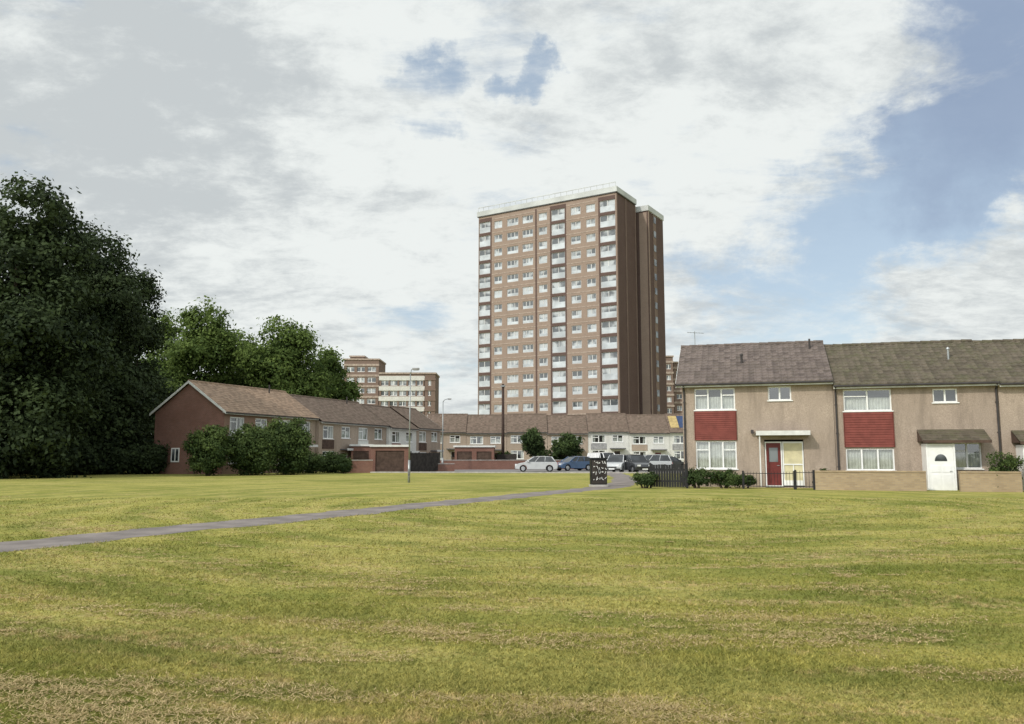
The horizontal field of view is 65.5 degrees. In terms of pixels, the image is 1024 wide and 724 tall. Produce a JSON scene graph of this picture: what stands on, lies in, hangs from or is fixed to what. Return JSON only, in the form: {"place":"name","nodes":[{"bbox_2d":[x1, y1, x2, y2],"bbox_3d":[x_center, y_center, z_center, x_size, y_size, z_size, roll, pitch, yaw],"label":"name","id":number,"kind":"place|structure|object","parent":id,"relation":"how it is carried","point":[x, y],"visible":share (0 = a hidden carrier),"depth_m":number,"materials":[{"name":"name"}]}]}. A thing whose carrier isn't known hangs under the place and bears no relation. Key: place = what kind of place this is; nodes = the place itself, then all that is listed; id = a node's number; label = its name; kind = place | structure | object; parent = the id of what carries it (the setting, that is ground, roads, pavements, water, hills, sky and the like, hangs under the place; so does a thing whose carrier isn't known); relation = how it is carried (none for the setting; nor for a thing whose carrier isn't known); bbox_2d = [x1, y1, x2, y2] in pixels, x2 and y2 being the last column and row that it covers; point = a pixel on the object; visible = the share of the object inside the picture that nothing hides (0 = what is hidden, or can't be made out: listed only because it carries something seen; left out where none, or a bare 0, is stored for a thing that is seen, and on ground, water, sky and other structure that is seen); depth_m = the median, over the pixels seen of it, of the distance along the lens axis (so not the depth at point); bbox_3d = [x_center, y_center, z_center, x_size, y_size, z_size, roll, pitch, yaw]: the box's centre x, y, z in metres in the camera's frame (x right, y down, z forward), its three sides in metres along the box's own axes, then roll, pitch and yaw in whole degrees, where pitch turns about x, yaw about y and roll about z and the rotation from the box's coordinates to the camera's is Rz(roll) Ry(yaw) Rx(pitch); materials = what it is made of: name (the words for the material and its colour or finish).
{"place":"outdoors","nodes":[
{"label":"outdoors","id":0,"kind":"place"},
{"bbox_2d":[369,445,408,471],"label":"brick garage","id":1,"kind":"structure","parent":0,"point":[389,458],"depth_m":73.76,"materials":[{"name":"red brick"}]},
{"bbox_2d":[375,451,403,471],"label":"garage door","id":2,"kind":"structure","parent":1,"relation":"in","point":[386,461],"depth_m":73.75,"materials":[{"name":"brown wood"}]},
{"bbox_2d":[453,445,495,459],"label":"brick garage","id":3,"kind":"structure","parent":0,"point":[474,452],"depth_m":92.43,"materials":[{"name":"brown brick"}]},
{"bbox_2d":[457,452,471,459],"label":"garage door","id":4,"kind":"structure","parent":3,"relation":"in","point":[460,455],"depth_m":92.45,"materials":[{"name":"brown wood"}]},
{"bbox_2d":[477,452,490,459],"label":"garage door","id":5,"kind":"structure","parent":3,"relation":"in","point":[480,455],"depth_m":92.45,"materials":[{"name":"brown wood"}]},
{"bbox_2d":[0,471,1023,723],"bbox_3d":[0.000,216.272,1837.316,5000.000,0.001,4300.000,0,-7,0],"label":"ground","id":6,"kind":"structure","parent":0,"point":[296,487],"depth_m":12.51,"materials":[{"name":"green plant"}]},
{"bbox_2d":[22,210,109,380],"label":"broadleaf tree","id":7,"kind":"object","parent":6,"relation":"on","point":[88,229],"depth_m":84.34,"materials":[{"name":"green plant"}]},
{"bbox_2d":[0,170,145,478],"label":"broadleaf tree","id":8,"kind":"object","parent":6,"relation":"on","point":[43,335],"visible":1,"depth_m":56.85,"materials":[{"name":"green plant"}]},
{"bbox_2d":[50,432,107,474],"bbox_3d":[-35.515,7.450,64.554,4.872,3.595,4.917,4,-8,-29],"label":"bush","id":9,"kind":"object","parent":6,"relation":"on","point":[88,459],"visible":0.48,"depth_m":63.63,"materials":[{"name":"green plant"}]},
{"bbox_2d":[26,223,170,474],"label":"broadleaf tree","id":10,"kind":"object","parent":6,"relation":"on","point":[134,398],"visible":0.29,"depth_m":68.88,"materials":[{"name":"green plant"}]},
{"bbox_2d":[91,444,143,474],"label":"bush","id":11,"kind":"object","parent":6,"relation":"on","point":[122,463],"visible":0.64,"depth_m":65.58,"materials":[{"name":"green plant"}]},
{"bbox_2d":[112,264,179,444],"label":"broadleaf tree","id":12,"kind":"object","parent":6,"relation":"on","point":[154,335],"visible":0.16,"depth_m":84.96,"materials":[{"name":"green plant"}]},
{"bbox_2d":[122,440,170,473],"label":"bush","id":13,"kind":"object","parent":6,"relation":"on","point":[153,455],"visible":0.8,"depth_m":66.72,"materials":[{"name":"green plant"}]},
{"bbox_2d":[138,307,182,387],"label":"broadleaf tree","id":14,"kind":"object","parent":6,"relation":"on","point":[165,319],"visible":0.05,"depth_m":108.36,"materials":[{"name":"green plant"}]},
{"bbox_2d":[152,295,248,391],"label":"broadleaf tree","id":15,"kind":"object","parent":6,"relation":"on","point":[196,348],"visible":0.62,"depth_m":100.70,"materials":[{"name":"green plant"}]},
{"bbox_2d":[181,424,235,475],"bbox_3d":[-23.261,6.802,61.769,3.990,4.153,4.220,-3,-8,27],"label":"bush","id":16,"kind":"object","parent":6,"relation":"on","point":[208,452],"visible":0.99,"depth_m":60.86,"materials":[{"name":"green plant"}]},
{"bbox_2d":[149,380,277,474],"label":"terraced house","id":17,"kind":"structure","parent":6,"relation":"on","point":[185,408],"depth_m":67.84,"materials":[{"name":"orange brick"}]},
{"bbox_2d":[171,448,179,461],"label":"window","id":18,"kind":"structure","parent":17,"relation":"in","point":[175,452],"depth_m":67.58,"materials":[{"name":"white plastic"}]},
{"bbox_2d":[230,417,243,432],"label":"window","id":19,"kind":"structure","parent":17,"relation":"in","point":[241,421],"depth_m":67.57,"materials":[{"name":"white plastic"}]},
{"bbox_2d":[216,327,259,383],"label":"broadleaf tree","id":20,"kind":"object","parent":6,"relation":"on","point":[242,335],"visible":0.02,"depth_m":111.73,"materials":[{"name":"green plant"}]},
{"bbox_2d":[225,422,284,474],"bbox_3d":[-20.792,6.787,63.513,5.354,4.590,4.780,0,-7,0],"label":"bush","id":21,"kind":"object","parent":6,"relation":"on","point":[256,453],"visible":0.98,"depth_m":62.56,"materials":[{"name":"green plant"}]},
{"bbox_2d":[243,385,319,472],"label":"terraced house","id":22,"kind":"structure","parent":6,"relation":"on","point":[281,404],"depth_m":75.98,"materials":[{"name":"red brick"}]},
{"bbox_2d":[226,314,339,398],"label":"broadleaf tree","id":23,"kind":"object","parent":6,"relation":"on","point":[282,363],"visible":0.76,"depth_m":101.68,"materials":[{"name":"green plant"}]},
{"bbox_2d":[263,417,315,474],"bbox_3d":[-18.627,6.767,65.611,5.184,5.116,4.434,0,-7,0],"label":"bush","id":24,"kind":"object","parent":6,"relation":"on","point":[296,444],"visible":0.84,"depth_m":64.65,"materials":[{"name":"green plant"}]},
{"bbox_2d":[294,451,328,473],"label":"bush","id":25,"kind":"object","parent":6,"relation":"on","point":[316,462],"visible":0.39,"depth_m":69.03,"materials":[{"name":"green plant"}]},
{"bbox_2d":[0,473,636,551],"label":"footpath","id":26,"kind":"structure","parent":6,"relation":"on","point":[620,480],"depth_m":19.23,"materials":[{"name":"grey asphalt"}]},
{"bbox_2d":[289,394,358,471],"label":"terraced house","id":27,"kind":"structure","parent":6,"relation":"on","point":[335,428],"depth_m":80.70,"materials":[{"name":"red brick"}]},
{"bbox_2d":[341,427,349,438],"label":"window","id":28,"kind":"structure","parent":27,"relation":"in","point":[344,435],"depth_m":82.13,"materials":[{"name":"white glass"}]},
{"bbox_2d":[316,451,352,472],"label":"bush","id":29,"kind":"object","parent":6,"relation":"on","point":[332,459],"visible":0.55,"depth_m":70.96,"materials":[{"name":"green plant"}]},
{"bbox_2d":[309,344,366,401],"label":"broadleaf tree","id":30,"kind":"object","parent":6,"relation":"on","point":[349,390],"visible":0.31,"depth_m":111.55,"materials":[{"name":"green plant"}]},
{"bbox_2d":[336,457,352,473],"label":"bush","id":31,"kind":"object","parent":6,"relation":"on","point":[343,466],"visible":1,"depth_m":69.02,"materials":[{"name":"green plant"}]},
{"bbox_2d":[326,397,389,444],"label":"terraced house","id":32,"kind":"structure","parent":6,"relation":"on","point":[370,428],"depth_m":86.91,"materials":[{"name":"red brick"}]},
{"bbox_2d":[358,428,367,440],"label":"window","id":33,"kind":"structure","parent":32,"relation":"in","point":[362,431],"depth_m":85.19,"materials":[{"name":"white glass"}]},
{"bbox_2d":[348,460,372,472],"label":"garden wall","id":34,"kind":"structure","parent":6,"relation":"on","point":[362,466],"depth_m":71.71,"materials":[{"name":"red brick"}]},
{"bbox_2d":[349,444,373,459],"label":"brick garage","id":35,"kind":"structure","parent":6,"relation":"on","point":[360,451],"depth_m":81.62,"materials":[{"name":"brown brick"}]},
{"bbox_2d":[354,451,368,459],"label":"garage door","id":36,"kind":"structure","parent":35,"relation":"in","point":[358,455],"depth_m":81.64,"materials":[{"name":"brown wood"}]},
{"bbox_2d":[343,358,385,404],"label":"flat block","id":37,"kind":"structure","parent":6,"relation":"on","point":[367,370],"depth_m":190.94,"materials":[{"name":"brick"}]},
{"bbox_2d":[361,403,419,452],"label":"terraced house","id":38,"kind":"structure","parent":6,"relation":"on","point":[397,431],"depth_m":92.53,"materials":[{"name":"red brick"}]},
{"bbox_2d":[379,372,424,413],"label":"flat block","id":39,"kind":"structure","parent":6,"relation":"on","point":[394,388],"depth_m":180.46,"materials":[{"name":"paint"}]},
{"bbox_2d":[408,368,418,482],"bbox_3d":[-5.800,3.749,46.882,0.591,6.833,0.180,0,-7,0],"label":"street lamp","id":40,"kind":"object","parent":6,"relation":"on","point":[409,427],"visible":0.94,"depth_m":46.84,"materials":[{"name":"grey metal"}]},
{"bbox_2d":[389,405,443,452],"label":"terraced house","id":41,"kind":"structure","parent":6,"relation":"on","point":[428,436],"depth_m":98.45,"materials":[{"name":"red brick"}]},
{"bbox_2d":[410,452,439,471],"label":"fence","id":42,"kind":"object","parent":6,"relation":"on","point":[419,461],"visible":0.94,"depth_m":76.79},
{"bbox_2d":[424,372,439,416],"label":"flat block","id":43,"kind":"structure","parent":6,"relation":"on","point":[431,390],"depth_m":179.60,"materials":[{"name":"brick"}]},
{"bbox_2d":[438,463,454,470],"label":"garden wall","id":44,"kind":"structure","parent":6,"relation":"on","point":[446,466],"depth_m":79.14,"materials":[{"name":"red brick"}]},
{"bbox_2d":[427,413,467,459],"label":"terraced house","id":45,"kind":"structure","parent":6,"relation":"on","point":[454,428],"depth_m":121.60,"materials":[{"name":"red brick"}]},
{"bbox_2d":[466,414,506,458],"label":"terraced house","id":46,"kind":"structure","parent":6,"relation":"on","point":[483,429],"depth_m":121.76,"materials":[{"name":"red brick"}]},
{"bbox_2d":[501,384,504,453],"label":"telegraph pole","id":47,"kind":"object","parent":6,"relation":"on","point":[502,434],"visible":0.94,"depth_m":96.64,"materials":[{"name":"brown wood"}]},
{"bbox_2d":[496,454,516,459],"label":"fence","id":48,"kind":"object","parent":6,"relation":"on","point":[507,456],"visible":0.29,"depth_m":93.74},
{"bbox_2d":[336,472,681,472],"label":"kerb","id":49,"kind":"structure","parent":6,"relation":"on","point":[501,472],"depth_m":70.92,"materials":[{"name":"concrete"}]},
{"bbox_2d":[440,460,584,469],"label":"garden wall","id":50,"kind":"structure","parent":6,"relation":"on","point":[481,464],"depth_m":88.36,"materials":[{"name":"red brick"}]},
{"bbox_2d":[507,413,546,459],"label":"terraced house","id":51,"kind":"structure","parent":6,"relation":"on","point":[518,424],"depth_m":122.07,"materials":[{"name":"red brick"}]},
{"bbox_2d":[518,426,552,457],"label":"tree","id":52,"kind":"object","parent":6,"relation":"on","point":[533,442],"visible":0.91,"depth_m":99.68,"materials":[{"name":"green plant"}]},
{"bbox_2d":[545,432,585,459],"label":"tree","id":53,"kind":"object","parent":6,"relation":"on","point":[565,446],"visible":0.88,"depth_m":97.63,"materials":[{"name":"green plant"}]},
{"bbox_2d":[547,415,587,459],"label":"terraced house","id":54,"kind":"structure","parent":6,"relation":"on","point":[557,425],"depth_m":122.30,"materials":[{"name":"red brick"}]},
{"bbox_2d":[477,182,666,414],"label":"tower block","id":55,"kind":"structure","parent":6,"relation":"on","point":[571,309],"depth_m":145.23,"materials":[{"name":"brick"}]},
{"bbox_2d":[507,404,517,411],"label":"window","id":56,"kind":"structure","parent":55,"relation":"in","point":[510,407],"depth_m":147.34,"materials":[{"name":"white glass"}]},
{"bbox_2d":[507,389,517,396],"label":"window","id":57,"kind":"structure","parent":55,"relation":"in","point":[514,392],"depth_m":147.61,"materials":[{"name":"white glass"}]},
{"bbox_2d":[507,375,517,382],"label":"window","id":58,"kind":"structure","parent":55,"relation":"in","point":[510,378],"depth_m":147.97,"materials":[{"name":"white glass"}]},
{"bbox_2d":[507,360,517,367],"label":"window","id":59,"kind":"structure","parent":55,"relation":"in","point":[512,363],"depth_m":148.26,"materials":[{"name":"white glass"}]},
{"bbox_2d":[507,345,517,353],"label":"window","id":60,"kind":"structure","parent":55,"relation":"in","point":[510,349],"depth_m":148.62,"materials":[{"name":"white glass"}]},
{"bbox_2d":[507,331,517,338],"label":"window","id":61,"kind":"structure","parent":55,"relation":"in","point":[514,334],"depth_m":148.88,"materials":[{"name":"white glass"}]},
{"bbox_2d":[507,302,517,310],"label":"window","id":62,"kind":"structure","parent":55,"relation":"in","point":[510,306],"depth_m":149.57,"materials":[{"name":"white glass"}]},
{"bbox_2d":[523,403,533,411],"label":"window","id":63,"kind":"structure","parent":55,"relation":"in","point":[530,406],"depth_m":145.57,"materials":[{"name":"white glass"}]},
{"bbox_2d":[589,458,607,486],"bbox_3d":[4.424,5.667,40.788,0.900,1.510,0.522,1,-7,-6],"label":"utility cabinet","id":64,"kind":"object","parent":6,"relation":"on","point":[598,472],"visible":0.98,"depth_m":40.56,"materials":[{"name":"metal"}]},
{"bbox_2d":[586,413,628,454],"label":"terraced house","id":65,"kind":"structure","parent":6,"relation":"on","point":[608,432],"depth_m":121.33,"materials":[{"name":"white paint"}]},
{"bbox_2d":[629,471,659,487],"bbox_3d":[6.429,5.725,38.614,1.516,0.924,0.998,-2,-7,15],"label":"bush","id":66,"kind":"object","parent":6,"relation":"on","point":[647,479],"visible":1,"depth_m":38.46,"materials":[{"name":"green plant"}]},
{"bbox_2d":[626,414,669,455],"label":"terraced house","id":67,"kind":"structure","parent":6,"relation":"on","point":[649,434],"depth_m":121.26,"materials":[{"name":"white paint"}]},
{"bbox_2d":[649,463,687,487],"bbox_3d":[7.606,5.568,38.651,1.840,1.310,0.120,-2,-7,16],"label":"fence","id":68,"kind":"object","parent":6,"relation":"on","point":[662,473],"visible":0.91,"depth_m":38.57,"materials":[{"name":"black paint"}]},
{"bbox_2d":[666,355,674,413],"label":"flat block","id":69,"kind":"structure","parent":6,"relation":"on","point":[670,384],"depth_m":195.71,"materials":[{"name":"brick"}]},
{"bbox_2d":[665,414,683,461],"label":"terraced house","id":70,"kind":"structure","parent":6,"relation":"on","point":[675,423],"depth_m":121.30,"materials":[{"name":"white paint"}]},
{"bbox_2d":[673,362,682,413],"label":"flat block","id":71,"kind":"structure","parent":6,"relation":"on","point":[678,408],"depth_m":197.39,"materials":[{"name":"brick"}]},
{"bbox_2d":[683,467,710,487],"bbox_3d":[8.932,5.612,38.662,1.508,1.162,1.353,-4,-8,32],"label":"bush","id":72,"kind":"object","parent":6,"relation":"on","point":[695,477],"visible":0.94,"depth_m":38.38,"materials":[{"name":"green plant"}]},
{"bbox_2d":[705,468,744,487],"bbox_3d":[10.241,5.619,38.462,2.332,1.108,1.299,0,-7,0],"label":"bush","id":73,"kind":"object","parent":6,"relation":"on","point":[728,478],"visible":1,"depth_m":38.29,"materials":[{"name":"green plant"}]},
{"bbox_2d":[736,473,756,487],"bbox_3d":[11.278,5.759,38.513,1.179,0.826,0.990,0,-7,0],"label":"bush","id":74,"kind":"object","parent":6,"relation":"on","point":[748,483],"visible":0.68,"depth_m":38.21,"materials":[{"name":"green plant"}]},
{"bbox_2d":[675,331,835,487],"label":"terraced house","id":75,"kind":"structure","parent":6,"relation":"on","point":[763,407],"depth_m":40.14,"materials":[{"name":"purple-brown roof tile"},{"name":"tan pebbledash render"},{"name":"white upvc"}]},
{"bbox_2d":[694,388,736,410],"bbox_3d":[10.360,1.929,40.680,2.120,1.150,0.295,-2,-7,16],"label":"window","id":76,"kind":"structure","parent":75,"relation":"in","point":[707,403],"depth_m":40.72,"materials":[{"name":"white plastic"}]},
{"bbox_2d":[696,441,738,469],"bbox_3d":[10.360,4.730,40.352,2.120,1.450,0.295,-2,-7,16],"label":"window","id":77,"kind":"structure","parent":75,"relation":"in","point":[715,455],"depth_m":40.43,"materials":[{"name":"white plastic"}]},
{"bbox_2d":[764,442,782,485],"bbox_3d":[12.978,5.062,39.445,0.810,2.220,0.290,-2,-7,16],"label":"door","id":78,"kind":"structure","parent":75,"relation":"in","point":[773,454],"depth_m":39.53,"materials":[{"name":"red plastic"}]},
{"bbox_2d":[767,386,792,401],"bbox_3d":[13.367,1.591,39.773,1.220,0.750,0.180,-2,-7,16],"label":"window","id":79,"kind":"structure","parent":75,"relation":"in","point":[778,387],"depth_m":39.78,"materials":[{"name":"white plastic"}]},
{"bbox_2d":[782,442,804,485],"bbox_3d":[13.883,5.007,39.279,0.980,2.150,0.070,-2,-7,16],"label":"side window","id":80,"kind":"structure","parent":75,"relation":"in","point":[792,452],"depth_m":39.29,"materials":[{"name":"yellow plastic"}]},
{"bbox_2d":[742,471,795,489],"bbox_3d":[12.105,5.615,37.545,2.390,0.960,0.090,-2,-7,16],"label":"fence","id":81,"kind":"object","parent":6,"relation":"on","point":[774,473],"visible":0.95,"depth_m":37.55,"materials":[{"name":"black metal"}]},
{"bbox_2d":[794,470,814,489],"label":"iron gate","id":82,"kind":"structure","parent":6,"relation":"on","point":[813,483],"depth_m":36.99,"materials":[{"name":"black metal"}]},
{"bbox_2d":[814,470,926,490],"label":"garden wall","id":83,"kind":"structure","parent":6,"relation":"on","point":[874,480],"depth_m":36.12,"materials":[{"name":"beige brick"}]},
{"bbox_2d":[824,339,1001,489],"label":"terraced house","id":84,"kind":"structure","parent":6,"relation":"on","point":[931,408],"depth_m":38.12,"materials":[{"name":"beige stone"}]},
{"bbox_2d":[842,389,893,411],"bbox_3d":[17.235,1.879,38.659,2.270,1.100,0.295,-2,-7,16],"label":"window","id":85,"kind":"structure","parent":84,"relation":"in","point":[882,404],"depth_m":38.69,"materials":[{"name":"white plastic"}]},
{"bbox_2d":[846,448,896,470],"bbox_3d":[17.235,4.710,38.329,2.270,1.100,0.295,-2,-7,16],"label":"window","id":86,"kind":"structure","parent":84,"relation":"in","point":[857,459],"depth_m":38.39,"materials":[{"name":"white plastic"}]},
{"bbox_2d":[932,388,959,403],"bbox_3d":[20.484,1.613,37.673,1.170,0.700,0.180,-2,-7,16],"label":"window","id":87,"kind":"structure","parent":84,"relation":"in","point":[934,402],"depth_m":37.67,"materials":[{"name":"white plastic"}]},
{"bbox_2d":[952,443,983,469],"bbox_3d":[21.243,4.400,37.184,1.320,1.250,0.295,-2,-7,16],"label":"window","id":88,"kind":"structure","parent":84,"relation":"in","point":[964,461],"depth_m":37.20,"materials":[{"name":"white plastic"}]},
{"bbox_2d":[958,471,1022,491],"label":"garden wall","id":89,"kind":"structure","parent":6,"relation":"on","point":[988,481],"depth_m":34.78,"materials":[{"name":"beige brick"}]},
{"bbox_2d":[972,338,1023,490],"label":"terraced house","id":90,"kind":"structure","parent":6,"relation":"on","point":[1004,359],"depth_m":36.91,"materials":[{"name":"moss roof tile"},{"name":"tan pebbledash render"},{"name":"white upvc"}]},
{"bbox_2d":[986,450,1023,479],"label":"bush","id":91,"kind":"object","parent":6,"relation":"on","point":[1010,462],"visible":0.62,"depth_m":35.12,"materials":[{"name":"green plant"}]},
{"bbox_2d":[0,0,1023,413],"label":"sky","id":92,"kind":"structure","parent":0,"point":[829,171],"materials":[{"name":"white"}]},
{"bbox_2d":[412,468,681,471],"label":"road","id":93,"kind":"structure","parent":0,"point":[518,470],"depth_m":82.31,"materials":[{"name":"grey asphalt"}]},
{"bbox_2d":[514,456,557,471],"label":"parked car","id":94,"kind":"object","parent":93,"relation":"on","point":[548,463],"visible":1,"depth_m":75.53,"materials":[{"name":"silver metal"}]},
{"bbox_2d":[557,456,589,470],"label":"parked car","id":95,"kind":"object","parent":93,"relation":"on","point":[577,462],"visible":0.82,"depth_m":80.80,"materials":[{"name":"blue metal"}]},
{"bbox_2d":[587,452,614,457],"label":"parked van","id":96,"kind":"object","parent":93,"relation":"on","point":[599,455],"visible":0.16,"depth_m":82.86,"materials":[{"name":"white metal"}]},
{"bbox_2d":[607,454,630,471],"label":"parked car","id":97,"kind":"object","parent":93,"relation":"on","point":[615,462],"visible":0.49,"depth_m":72.13,"materials":[{"name":"silver metal"}]},
{"bbox_2d":[619,454,651,471],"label":"parked car","id":98,"kind":"object","parent":93,"relation":"on","point":[635,463],"visible":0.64,"depth_m":71.39,"materials":[{"name":"grey metal"}]},
{"bbox_2d":[644,454,672,468],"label":"parked car","id":99,"kind":"object","parent":93,"relation":"on","point":[656,459],"visible":0.28,"depth_m":80.64,"materials":[{"name":"silver metal"}]},
{"bbox_2d":[669,456,683,468],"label":"parked car","id":100,"kind":"object","parent":93,"relation":"on","point":[675,460],"visible":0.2,"depth_m":86.74,"materials":[{"name":"grey metal"}]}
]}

